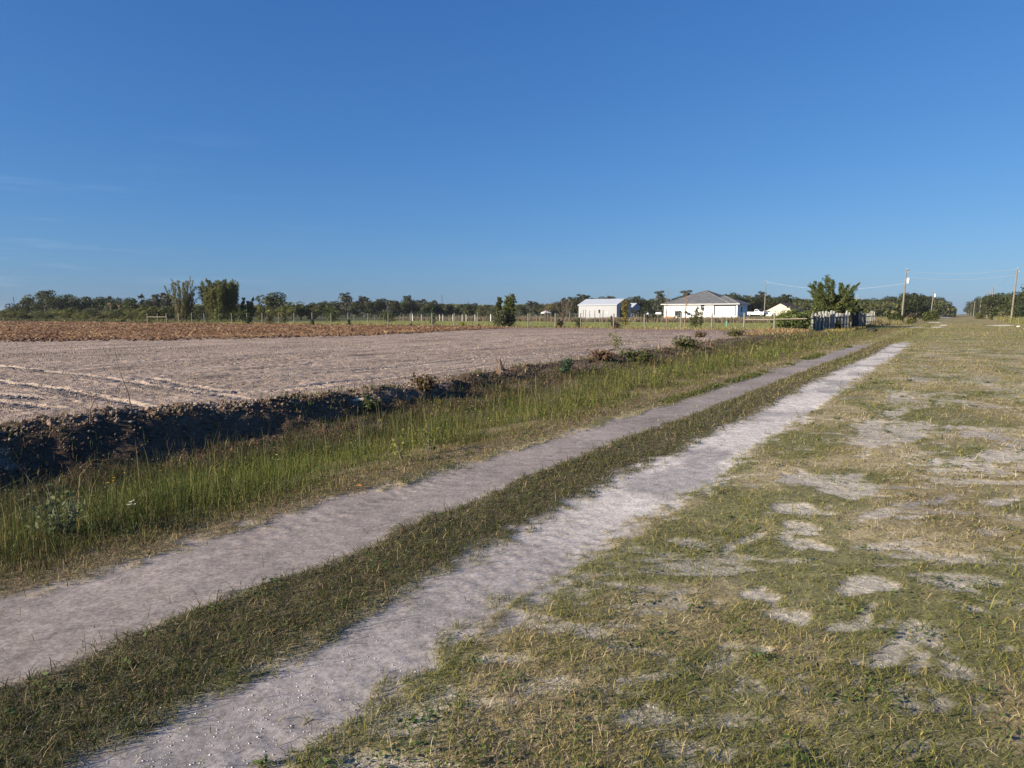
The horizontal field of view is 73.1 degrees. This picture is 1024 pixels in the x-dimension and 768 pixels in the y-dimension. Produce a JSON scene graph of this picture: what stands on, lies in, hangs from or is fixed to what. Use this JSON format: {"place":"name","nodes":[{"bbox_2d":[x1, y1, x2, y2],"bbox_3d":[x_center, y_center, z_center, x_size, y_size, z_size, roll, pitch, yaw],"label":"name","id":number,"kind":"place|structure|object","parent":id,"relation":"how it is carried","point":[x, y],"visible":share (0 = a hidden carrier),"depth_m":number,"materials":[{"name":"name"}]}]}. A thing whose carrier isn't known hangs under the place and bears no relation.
{"place":"outdoors","nodes":[
{"label":"outdoors","id":0,"kind":"place"},
{"bbox_2d":[0,317,256,322],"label":"scrub grass","id":1,"kind":"structure","parent":0,"point":[68,319],"depth_m":158.77,"materials":[{"name":"green plant"}]},
{"bbox_2d":[0,320,510,341],"bbox_3d":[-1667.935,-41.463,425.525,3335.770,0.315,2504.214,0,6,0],"label":"mulch field","id":2,"kind":"structure","parent":0,"point":[189,330],"depth_m":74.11,"materials":[{"name":"brown wood"}]},
{"bbox_2d":[0,327,770,434],"bbox_3d":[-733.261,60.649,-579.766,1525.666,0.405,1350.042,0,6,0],"label":"dirt field","id":3,"kind":"structure","parent":0,"point":[112,379],"depth_m":25.05,"materials":[{"name":"brown soil"}]},
{"bbox_2d":[723,327,750,335],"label":"weed","id":4,"kind":"object","parent":3,"relation":"on","point":[734,332],"visible":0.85,"depth_m":56.37,"materials":[{"name":"green plant"}]},
{"bbox_2d":[743,327,812,334],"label":"field edge weeds","id":5,"kind":"object","parent":3,"relation":"on","point":[780,330],"visible":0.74,"depth_m":64.77,"materials":[{"name":"plant"}]},
{"bbox_2d":[0,327,904,586],"bbox_3d":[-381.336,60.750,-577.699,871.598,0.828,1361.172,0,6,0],"label":"ditch ground","id":6,"kind":"structure","parent":0,"point":[61,454],"depth_m":12.00,"materials":[{"name":"brown soil"}]},
{"bbox_2d":[20,483,104,541],"bbox_3d":[-3.636,1.063,5.571,0.567,0.504,0.598,-2,6,-21],"label":"weed","id":7,"kind":"object","parent":6,"relation":"on","point":[71,512],"visible":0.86,"depth_m":5.60,"materials":[{"name":"green plant"}]},
{"bbox_2d":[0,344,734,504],"bbox_3d":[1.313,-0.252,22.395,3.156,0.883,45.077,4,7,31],"label":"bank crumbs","id":8,"kind":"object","parent":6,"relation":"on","point":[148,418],"visible":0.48,"depth_m":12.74,"materials":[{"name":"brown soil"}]},
{"bbox_2d":[361,393,380,410],"bbox_3d":[-3.181,0.409,15.485,0.429,0.408,0.466,-4,7,-36],"label":"weed","id":9,"kind":"object","parent":6,"relation":"on","point":[369,405],"visible":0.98,"depth_m":15.45,"materials":[{"name":"green plant"}]},
{"bbox_2d":[0,333,761,454],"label":"bank clods","id":10,"kind":"object","parent":6,"relation":"on","point":[158,409],"visible":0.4,"depth_m":12.63,"materials":[{"name":"brown soil"}]},
{"bbox_2d":[387,429,410,460],"bbox_3d":[-1.359,0.758,8.419,0.273,0.433,0.360,0,6,0],"label":"weed","id":11,"kind":"object","parent":6,"relation":"on","point":[400,450],"visible":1,"depth_m":8.42,"materials":[{"name":"green plant"}]},
{"bbox_2d":[405,372,438,391],"bbox_3d":[-2.135,-0.050,17.448,0.889,0.501,0.979,-5,8,-39],"label":"weed","id":12,"kind":"object","parent":6,"relation":"on","point":[426,383],"visible":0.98,"depth_m":17.30,"materials":[{"name":"green plant"}]},
{"bbox_2d":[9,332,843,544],"bbox_3d":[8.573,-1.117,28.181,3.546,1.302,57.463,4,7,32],"label":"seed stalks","id":13,"kind":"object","parent":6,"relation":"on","point":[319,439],"visible":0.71,"depth_m":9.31,"materials":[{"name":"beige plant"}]},
{"bbox_2d":[0,328,853,496],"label":"bank weeds","id":14,"kind":"object","parent":6,"relation":"on","point":[370,386],"visible":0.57,"depth_m":14.76,"materials":[{"name":"green plant"}]},
{"bbox_2d":[411,422,444,453],"bbox_3d":[-1.093,0.695,9.009,0.506,0.453,0.418,3,6,24],"label":"weed","id":15,"kind":"object","parent":6,"relation":"on","point":[428,439],"visible":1,"depth_m":9.01,"materials":[{"name":"green plant"}]},
{"bbox_2d":[0,325,910,589],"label":"ditch grass","id":16,"kind":"structure","parent":6,"relation":"on","point":[19,538],"depth_m":9.28,"materials":[{"name":"green plant"}]},
{"bbox_2d":[494,357,508,374],"bbox_3d":[-0.350,-0.521,20.868,0.444,0.615,0.268,4,7,32],"label":"stump","id":17,"kind":"object","parent":6,"relation":"on","point":[500,369],"visible":0.94,"depth_m":20.81,"materials":[{"name":"brown wood"}]},
{"bbox_2d":[557,357,574,373],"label":"weed","id":18,"kind":"object","parent":6,"relation":"on","point":[565,366],"visible":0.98,"depth_m":22.42,"materials":[{"name":"green plant"}]},
{"bbox_2d":[559,351,606,371],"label":"dead branches","id":19,"kind":"object","parent":6,"relation":"on","point":[579,365],"visible":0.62,"depth_m":23.72,"materials":[{"name":"wood"}]},
{"bbox_2d":[585,349,616,361],"bbox_3d":[3.576,-1.166,27.228,1.387,0.541,1.062,-4,7,-33],"label":"weed","id":20,"kind":"object","parent":6,"relation":"on","point":[602,353],"visible":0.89,"depth_m":27.00,"materials":[{"name":"brown plant"}]},
{"bbox_2d":[393,345,853,485],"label":"verge mats","id":21,"kind":"object","parent":6,"relation":"on","point":[753,374],"visible":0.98,"depth_m":16.41,"materials":[{"name":"green plant"}]},
{"bbox_2d":[609,346,664,362],"bbox_3d":[5.017,-1.159,27.397,1.895,0.712,2.017,3,6,27],"label":"weed","id":22,"kind":"object","parent":6,"relation":"on","point":[633,354],"visible":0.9,"depth_m":27.21,"materials":[{"name":"green plant"}]},
{"bbox_2d":[667,334,702,347],"bbox_3d":[9.211,-2.265,36.820,1.960,0.775,1.993,0,6,0],"label":"weed","id":23,"kind":"object","parent":6,"relation":"on","point":[686,342],"visible":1,"depth_m":36.60,"materials":[{"name":"green plant"}]},
{"bbox_2d":[795,310,815,330],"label":"vine bush","id":24,"kind":"object","parent":6,"relation":"on","point":[805,323],"visible":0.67,"depth_m":74.08,"materials":[{"name":"green plant"}]},
{"bbox_2d":[823,323,883,331],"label":"grass","id":25,"kind":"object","parent":6,"relation":"on","point":[856,327],"visible":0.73,"depth_m":84.01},
{"bbox_2d":[848,299,866,322],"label":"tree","id":26,"kind":"object","parent":6,"relation":"on","point":[856,306],"visible":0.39,"depth_m":95.55,"materials":[{"name":"green plant"}]},
{"bbox_2d":[0,341,913,767],"bbox_3d":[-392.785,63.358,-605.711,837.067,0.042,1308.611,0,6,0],"label":"sandy track","id":27,"kind":"structure","parent":0,"point":[312,533],"depth_m":4.71,"materials":[{"name":"beige sand"}]},
{"bbox_2d":[0,314,1023,767],"bbox_3d":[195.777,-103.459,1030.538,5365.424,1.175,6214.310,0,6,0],"label":"ground","id":28,"kind":"structure","parent":0,"point":[868,432],"depth_m":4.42,"materials":[{"name":"green plant"}]},
{"bbox_2d":[4,298,43,313],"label":"oak tree","id":29,"kind":"object","parent":28,"relation":"on","point":[27,305],"visible":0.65,"depth_m":287.48,"materials":[{"name":"green plant"}]},
{"bbox_2d":[22,290,73,311],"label":"oak tree","id":30,"kind":"object","parent":28,"relation":"on","point":[45,299],"visible":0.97,"depth_m":286.16,"materials":[{"name":"green plant"}]},
{"bbox_2d":[49,307,78,316],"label":"shrub","id":31,"kind":"object","parent":28,"relation":"on","point":[68,310],"visible":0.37,"depth_m":221.50,"materials":[{"name":"green plant"}]},
{"bbox_2d":[63,296,91,312],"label":"tree","id":32,"kind":"object","parent":28,"relation":"on","point":[76,303],"visible":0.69,"depth_m":287.29,"materials":[{"name":"green plant"}]},
{"bbox_2d":[70,311,102,318],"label":"shrub","id":33,"kind":"object","parent":28,"relation":"on","point":[88,313],"visible":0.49,"depth_m":197.07,"materials":[{"name":"green plant"}]},
{"bbox_2d":[89,297,106,313],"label":"tree","id":34,"kind":"object","parent":28,"relation":"on","point":[100,303],"visible":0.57,"depth_m":297.10,"materials":[{"name":"green plant"}]},
{"bbox_2d":[103,298,122,309],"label":"tree","id":35,"kind":"object","parent":28,"relation":"on","point":[114,305],"visible":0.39,"depth_m":257.02,"materials":[{"name":"green plant"}]},
{"bbox_2d":[119,297,140,310],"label":"tree","id":36,"kind":"object","parent":28,"relation":"on","point":[129,304],"visible":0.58,"depth_m":231.93,"materials":[{"name":"green plant"}]},
{"bbox_2d":[122,305,151,314],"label":"shrub","id":37,"kind":"object","parent":28,"relation":"on","point":[142,307],"visible":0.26,"depth_m":195.62,"materials":[{"name":"green plant"}]},
{"bbox_2d":[151,294,162,307],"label":"pine tree","id":38,"kind":"object","parent":28,"relation":"on","point":[156,300],"visible":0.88,"depth_m":237.76,"materials":[{"name":"green plant"}]},
{"bbox_2d":[143,307,175,318],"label":"shrub","id":39,"kind":"object","parent":28,"relation":"on","point":[163,314],"visible":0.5,"depth_m":187.59,"materials":[{"name":"green plant"}]},
{"bbox_2d":[140,306,180,319],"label":"shrub","id":40,"kind":"object","parent":28,"relation":"on","point":[153,314],"visible":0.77,"depth_m":185.89,"materials":[{"name":"green plant"}]},
{"bbox_2d":[161,295,173,307],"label":"pine tree","id":41,"kind":"object","parent":28,"relation":"on","point":[167,300],"visible":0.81,"depth_m":237.42,"materials":[{"name":"green plant"}]},
{"bbox_2d":[164,277,197,320],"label":"bamboo clump","id":42,"kind":"object","parent":28,"relation":"on","point":[185,305],"visible":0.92,"depth_m":158.33,"materials":[{"name":"green plant"}]},
{"bbox_2d":[195,278,245,319],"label":"bamboo clump","id":43,"kind":"object","parent":28,"relation":"on","point":[219,294],"visible":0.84,"depth_m":158.78,"materials":[{"name":"green plant"}]},
{"bbox_2d":[219,307,249,321],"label":"shrub","id":44,"kind":"object","parent":28,"relation":"on","point":[238,314],"visible":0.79,"depth_m":158.80,"materials":[{"name":"green plant"}]},
{"bbox_2d":[236,297,256,320],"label":"tree","id":45,"kind":"object","parent":28,"relation":"on","point":[250,306],"visible":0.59,"depth_m":164.33,"materials":[{"name":"green plant"}]},
{"bbox_2d":[246,303,276,319],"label":"shrub","id":46,"kind":"object","parent":28,"relation":"on","point":[260,310],"visible":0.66,"depth_m":206.31,"materials":[{"name":"green plant"}]},
{"bbox_2d":[255,291,286,318],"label":"oak tree","id":47,"kind":"object","parent":28,"relation":"on","point":[275,301],"visible":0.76,"depth_m":227.66,"materials":[{"name":"green plant"}]},
{"bbox_2d":[276,302,306,319],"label":"shrub","id":48,"kind":"object","parent":28,"relation":"on","point":[287,307],"visible":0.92,"depth_m":207.03,"materials":[{"name":"green plant"}]},
{"bbox_2d":[285,301,331,319],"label":"shrub","id":49,"kind":"object","parent":28,"relation":"on","point":[309,312],"visible":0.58,"depth_m":213.83,"materials":[{"name":"green plant"}]},
{"bbox_2d":[323,301,340,314],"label":"tree","id":50,"kind":"object","parent":28,"relation":"on","point":[334,305],"visible":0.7,"depth_m":317.04,"materials":[{"name":"green plant"}]},
{"bbox_2d":[338,292,352,317],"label":"pine tree","id":51,"kind":"object","parent":28,"relation":"on","point":[346,299],"visible":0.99,"depth_m":326.96,"materials":[{"name":"green plant"}]},
{"bbox_2d":[348,302,362,317],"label":"tree","id":52,"kind":"object","parent":28,"relation":"on","point":[353,308],"visible":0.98,"depth_m":326.54,"materials":[{"name":"green plant"}]},
{"bbox_2d":[361,300,382,317],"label":"tree","id":53,"kind":"object","parent":28,"relation":"on","point":[370,308],"visible":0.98,"depth_m":326.80,"materials":[{"name":"green plant"}]},
{"bbox_2d":[392,300,411,316],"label":"tree","id":54,"kind":"object","parent":28,"relation":"on","point":[403,305],"visible":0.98,"depth_m":332.61,"materials":[{"name":"green plant"}]},
{"bbox_2d":[416,301,434,316],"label":"tree","id":55,"kind":"object","parent":28,"relation":"on","point":[427,307],"visible":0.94,"depth_m":331.66,"materials":[{"name":"green plant"}]},
{"bbox_2d":[459,303,477,316],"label":"tree","id":56,"kind":"object","parent":28,"relation":"on","point":[465,308],"visible":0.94,"depth_m":336.80,"materials":[{"name":"green plant"}]},
{"bbox_2d":[0,298,956,316],"bbox_3d":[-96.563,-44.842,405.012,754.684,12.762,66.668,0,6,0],"label":"distant woodland","id":57,"kind":"object","parent":28,"relation":"on","point":[949,310],"visible":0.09,"depth_m":385.84,"materials":[{"name":"green plant"}]},
{"bbox_2d":[477,307,495,316],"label":"scrub tree","id":58,"kind":"object","parent":28,"relation":"on","point":[491,311],"visible":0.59,"depth_m":332.23,"materials":[{"name":"green plant"}]},
{"bbox_2d":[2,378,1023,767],"bbox_3d":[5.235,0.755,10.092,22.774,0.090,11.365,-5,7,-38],"label":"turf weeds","id":59,"kind":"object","parent":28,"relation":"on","point":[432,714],"visible":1,"depth_m":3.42,"materials":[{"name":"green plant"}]},
{"bbox_2d":[18,365,1016,767],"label":"shell fragments","id":60,"kind":"object","parent":28,"relation":"on","point":[484,657],"visible":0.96,"depth_m":3.31,"materials":[{"name":"white"}]},
{"bbox_2d":[566,297,578,316],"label":"tree","id":61,"kind":"object","parent":28,"relation":"on","point":[575,308],"visible":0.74,"depth_m":341.44,"materials":[{"name":"green plant"}]},
{"bbox_2d":[390,315,773,322],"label":"dry weeds","id":62,"kind":"object","parent":28,"relation":"on","point":[607,319],"visible":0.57,"depth_m":155.96,"materials":[{"name":"beige plant"}]},
{"bbox_2d":[578,299,631,319],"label":"barn","id":63,"kind":"structure","parent":28,"relation":"on","point":[603,308],"depth_m":187.42,"materials":[{"name":"white metal"}]},
{"bbox_2d":[626,297,645,316],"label":"tree","id":64,"kind":"object","parent":28,"relation":"on","point":[630,300],"visible":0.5,"depth_m":336.25,"materials":[{"name":"green plant"}]},
{"bbox_2d":[638,300,652,316],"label":"tree","id":65,"kind":"object","parent":28,"relation":"on","point":[642,308],"visible":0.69,"depth_m":335.79,"materials":[{"name":"green plant"}]},
{"bbox_2d":[643,298,659,315],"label":"tree","id":66,"kind":"object","parent":28,"relation":"on","point":[651,303],"visible":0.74,"depth_m":335.67,"materials":[{"name":"green plant"}]},
{"bbox_2d":[651,290,665,311],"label":"pine tree","id":67,"kind":"object","parent":28,"relation":"on","point":[659,296],"visible":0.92,"depth_m":331.78,"materials":[{"name":"green plant"}]},
{"bbox_2d":[661,290,750,317],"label":"house","id":68,"kind":"structure","parent":28,"relation":"on","point":[715,304],"depth_m":163.99,"materials":[{"name":"white paint"}]},
{"bbox_2d":[714,305,735,315],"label":"garage door","id":69,"kind":"structure","parent":68,"relation":"in","point":[729,310],"depth_m":160.70,"materials":[{"name":"white paint"}]},
{"bbox_2d":[746,297,762,315],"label":"tree","id":70,"kind":"object","parent":28,"relation":"on","point":[750,299],"visible":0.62,"depth_m":320.47,"materials":[{"name":"green plant"}]},
{"bbox_2d":[747,309,767,315],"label":"pickup truck","id":71,"kind":"object","parent":28,"relation":"on","point":[760,312],"visible":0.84,"depth_m":190.17,"materials":[{"name":"white paint"}]},
{"bbox_2d":[761,296,781,307],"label":"tree","id":72,"kind":"object","parent":28,"relation":"on","point":[769,302],"visible":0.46,"depth_m":316.44,"materials":[{"name":"green plant"}]},
{"bbox_2d":[811,310,874,330],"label":"slab fence","id":73,"kind":"object","parent":28,"relation":"on","point":[828,320],"visible":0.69,"depth_m":80.28,"materials":[{"name":"grey wood"}]},
{"bbox_2d":[851,311,858,326],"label":"black cloth","id":74,"kind":"object","parent":73,"relation":"hanging from","point":[855,320],"visible":0.94,"depth_m":90.11,"materials":[{"name":"black fabric"}]},
{"bbox_2d":[784,300,918,317],"bbox_3d":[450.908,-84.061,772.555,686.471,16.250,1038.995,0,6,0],"label":"roadside woodland","id":75,"kind":"object","parent":28,"relation":"on","point":[882,312],"visible":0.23,"depth_m":269.75,"materials":[{"name":"green plant"}]},
{"bbox_2d":[850,316,918,325],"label":"roadside dry grass","id":76,"kind":"structure","parent":28,"relation":"on","point":[884,321],"depth_m":113.06,"materials":[{"name":"plant"}]},
{"bbox_2d":[901,269,909,314],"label":"utility pole","id":77,"kind":"object","parent":28,"relation":"on","point":[908,280],"visible":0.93,"depth_m":145.11,"materials":[{"name":"grey wood"}]},
{"bbox_2d":[894,292,925,317],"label":"tree","id":78,"kind":"object","parent":28,"relation":"on","point":[909,300],"visible":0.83,"depth_m":259.81,"materials":[{"name":"green plant"}]},
{"bbox_2d":[909,299,927,313],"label":"tree","id":79,"kind":"object","parent":28,"relation":"on","point":[922,308],"visible":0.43,"depth_m":268.88,"materials":[{"name":"green plant"}]},
{"bbox_2d":[970,296,980,311],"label":"tree","id":80,"kind":"object","parent":28,"relation":"on","point":[976,299],"visible":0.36,"depth_m":539.88,"materials":[{"name":"green plant"}]},
{"bbox_2d":[979,293,1003,316],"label":"tree","id":81,"kind":"object","parent":28,"relation":"on","point":[993,308],"visible":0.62,"depth_m":222.98,"materials":[{"name":"green plant"}]},
{"bbox_2d":[992,293,1016,315],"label":"tree","id":82,"kind":"object","parent":28,"relation":"on","point":[1004,301],"visible":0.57,"depth_m":213.63,"materials":[{"name":"green plant"}]},
{"bbox_2d":[987,315,1023,324],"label":"verge dry grass","id":83,"kind":"structure","parent":28,"relation":"on","point":[1018,320],"depth_m":141.76,"materials":[{"name":"yellow plant"}]},
{"bbox_2d":[1004,294,1023,314],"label":"tree","id":84,"kind":"object","parent":28,"relation":"on","point":[1016,301],"visible":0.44,"depth_m":203.98,"materials":[{"name":"green plant"}]},
{"bbox_2d":[1010,268,1017,319],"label":"utility pole","id":85,"kind":"object","parent":28,"relation":"on","point":[1012,308],"visible":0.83,"depth_m":145.26,"materials":[{"name":"brown wood"}]},
{"bbox_2d":[1012,284,1023,318],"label":"cedar tree","id":86,"kind":"object","parent":28,"relation":"on","point":[1021,309],"visible":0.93,"depth_m":140.00,"materials":[{"name":"green plant"}]},
{"bbox_2d":[0,0,1023,313],"label":"sky","id":87,"kind":"structure","parent":0,"point":[480,152],"materials":[{"name":"blue"}]},
{"bbox_2d":[200,320,850,329],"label":"lawn ground","id":88,"kind":"structure","parent":0,"point":[656,324],"depth_m":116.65,"materials":[{"name":"green plant"}]},
{"bbox_2d":[322,309,339,321],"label":"shrub","id":89,"kind":"object","parent":88,"relation":"on","point":[332,312],"visible":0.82,"depth_m":158.99,"materials":[{"name":"green plant"}]},
{"bbox_2d":[379,311,396,321],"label":"shrub","id":90,"kind":"object","parent":88,"relation":"on","point":[383,315],"visible":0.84,"depth_m":158.91,"materials":[{"name":"green plant"}]},
{"bbox_2d":[146,312,806,329],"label":"wire fence","id":91,"kind":"object","parent":88,"relation":"on","point":[712,323],"visible":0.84,"depth_m":85.33,"materials":[{"name":"brown metal"}]},
{"bbox_2d":[156,321,802,330],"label":"fence foot weeds","id":92,"kind":"object","parent":88,"relation":"on","point":[633,327],"visible":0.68,"depth_m":90.52,"materials":[{"name":"green plant"}]},
{"bbox_2d":[494,297,502,323],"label":"tree","id":93,"kind":"object","parent":88,"relation":"on","point":[499,302],"visible":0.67,"depth_m":93.10,"materials":[{"name":"green plant"}]},
{"bbox_2d":[488,309,516,326],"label":"shrub","id":94,"kind":"object","parent":88,"relation":"on","point":[502,317],"visible":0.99,"depth_m":91.14,"materials":[{"name":"green plant"}]},
{"bbox_2d":[503,293,516,326],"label":"tree","id":95,"kind":"object","parent":88,"relation":"on","point":[509,303],"visible":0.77,"depth_m":92.28,"materials":[{"name":"green plant"}]},
{"bbox_2d":[551,300,575,319],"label":"bare tree","id":96,"kind":"object","parent":88,"relation":"on","point":[562,311],"visible":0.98,"depth_m":148.94,"materials":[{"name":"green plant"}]},
{"bbox_2d":[621,298,629,326],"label":"sapling","id":97,"kind":"object","parent":88,"relation":"on","point":[625,304],"visible":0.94,"depth_m":89.42,"materials":[{"name":"green plant"}]},
{"bbox_2d":[689,306,700,327],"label":"shrub","id":98,"kind":"object","parent":88,"relation":"on","point":[696,315],"visible":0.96,"depth_m":85.46,"materials":[{"name":"green plant"}]},
{"bbox_2d":[763,306,813,330],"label":"vine bush","id":99,"kind":"object","parent":88,"relation":"on","point":[786,323],"visible":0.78,"depth_m":74.05,"materials":[{"name":"green plant"}]},
{"bbox_2d":[806,274,859,314],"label":"tree","id":100,"kind":"object","parent":88,"relation":"on","point":[829,300],"visible":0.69,"depth_m":88.09,"materials":[{"name":"green plant"}]},
{"bbox_2d":[765,302,805,315],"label":"house","id":101,"kind":"structure","parent":0,"point":[779,307],"depth_m":212.19,"materials":[{"name":"white"}]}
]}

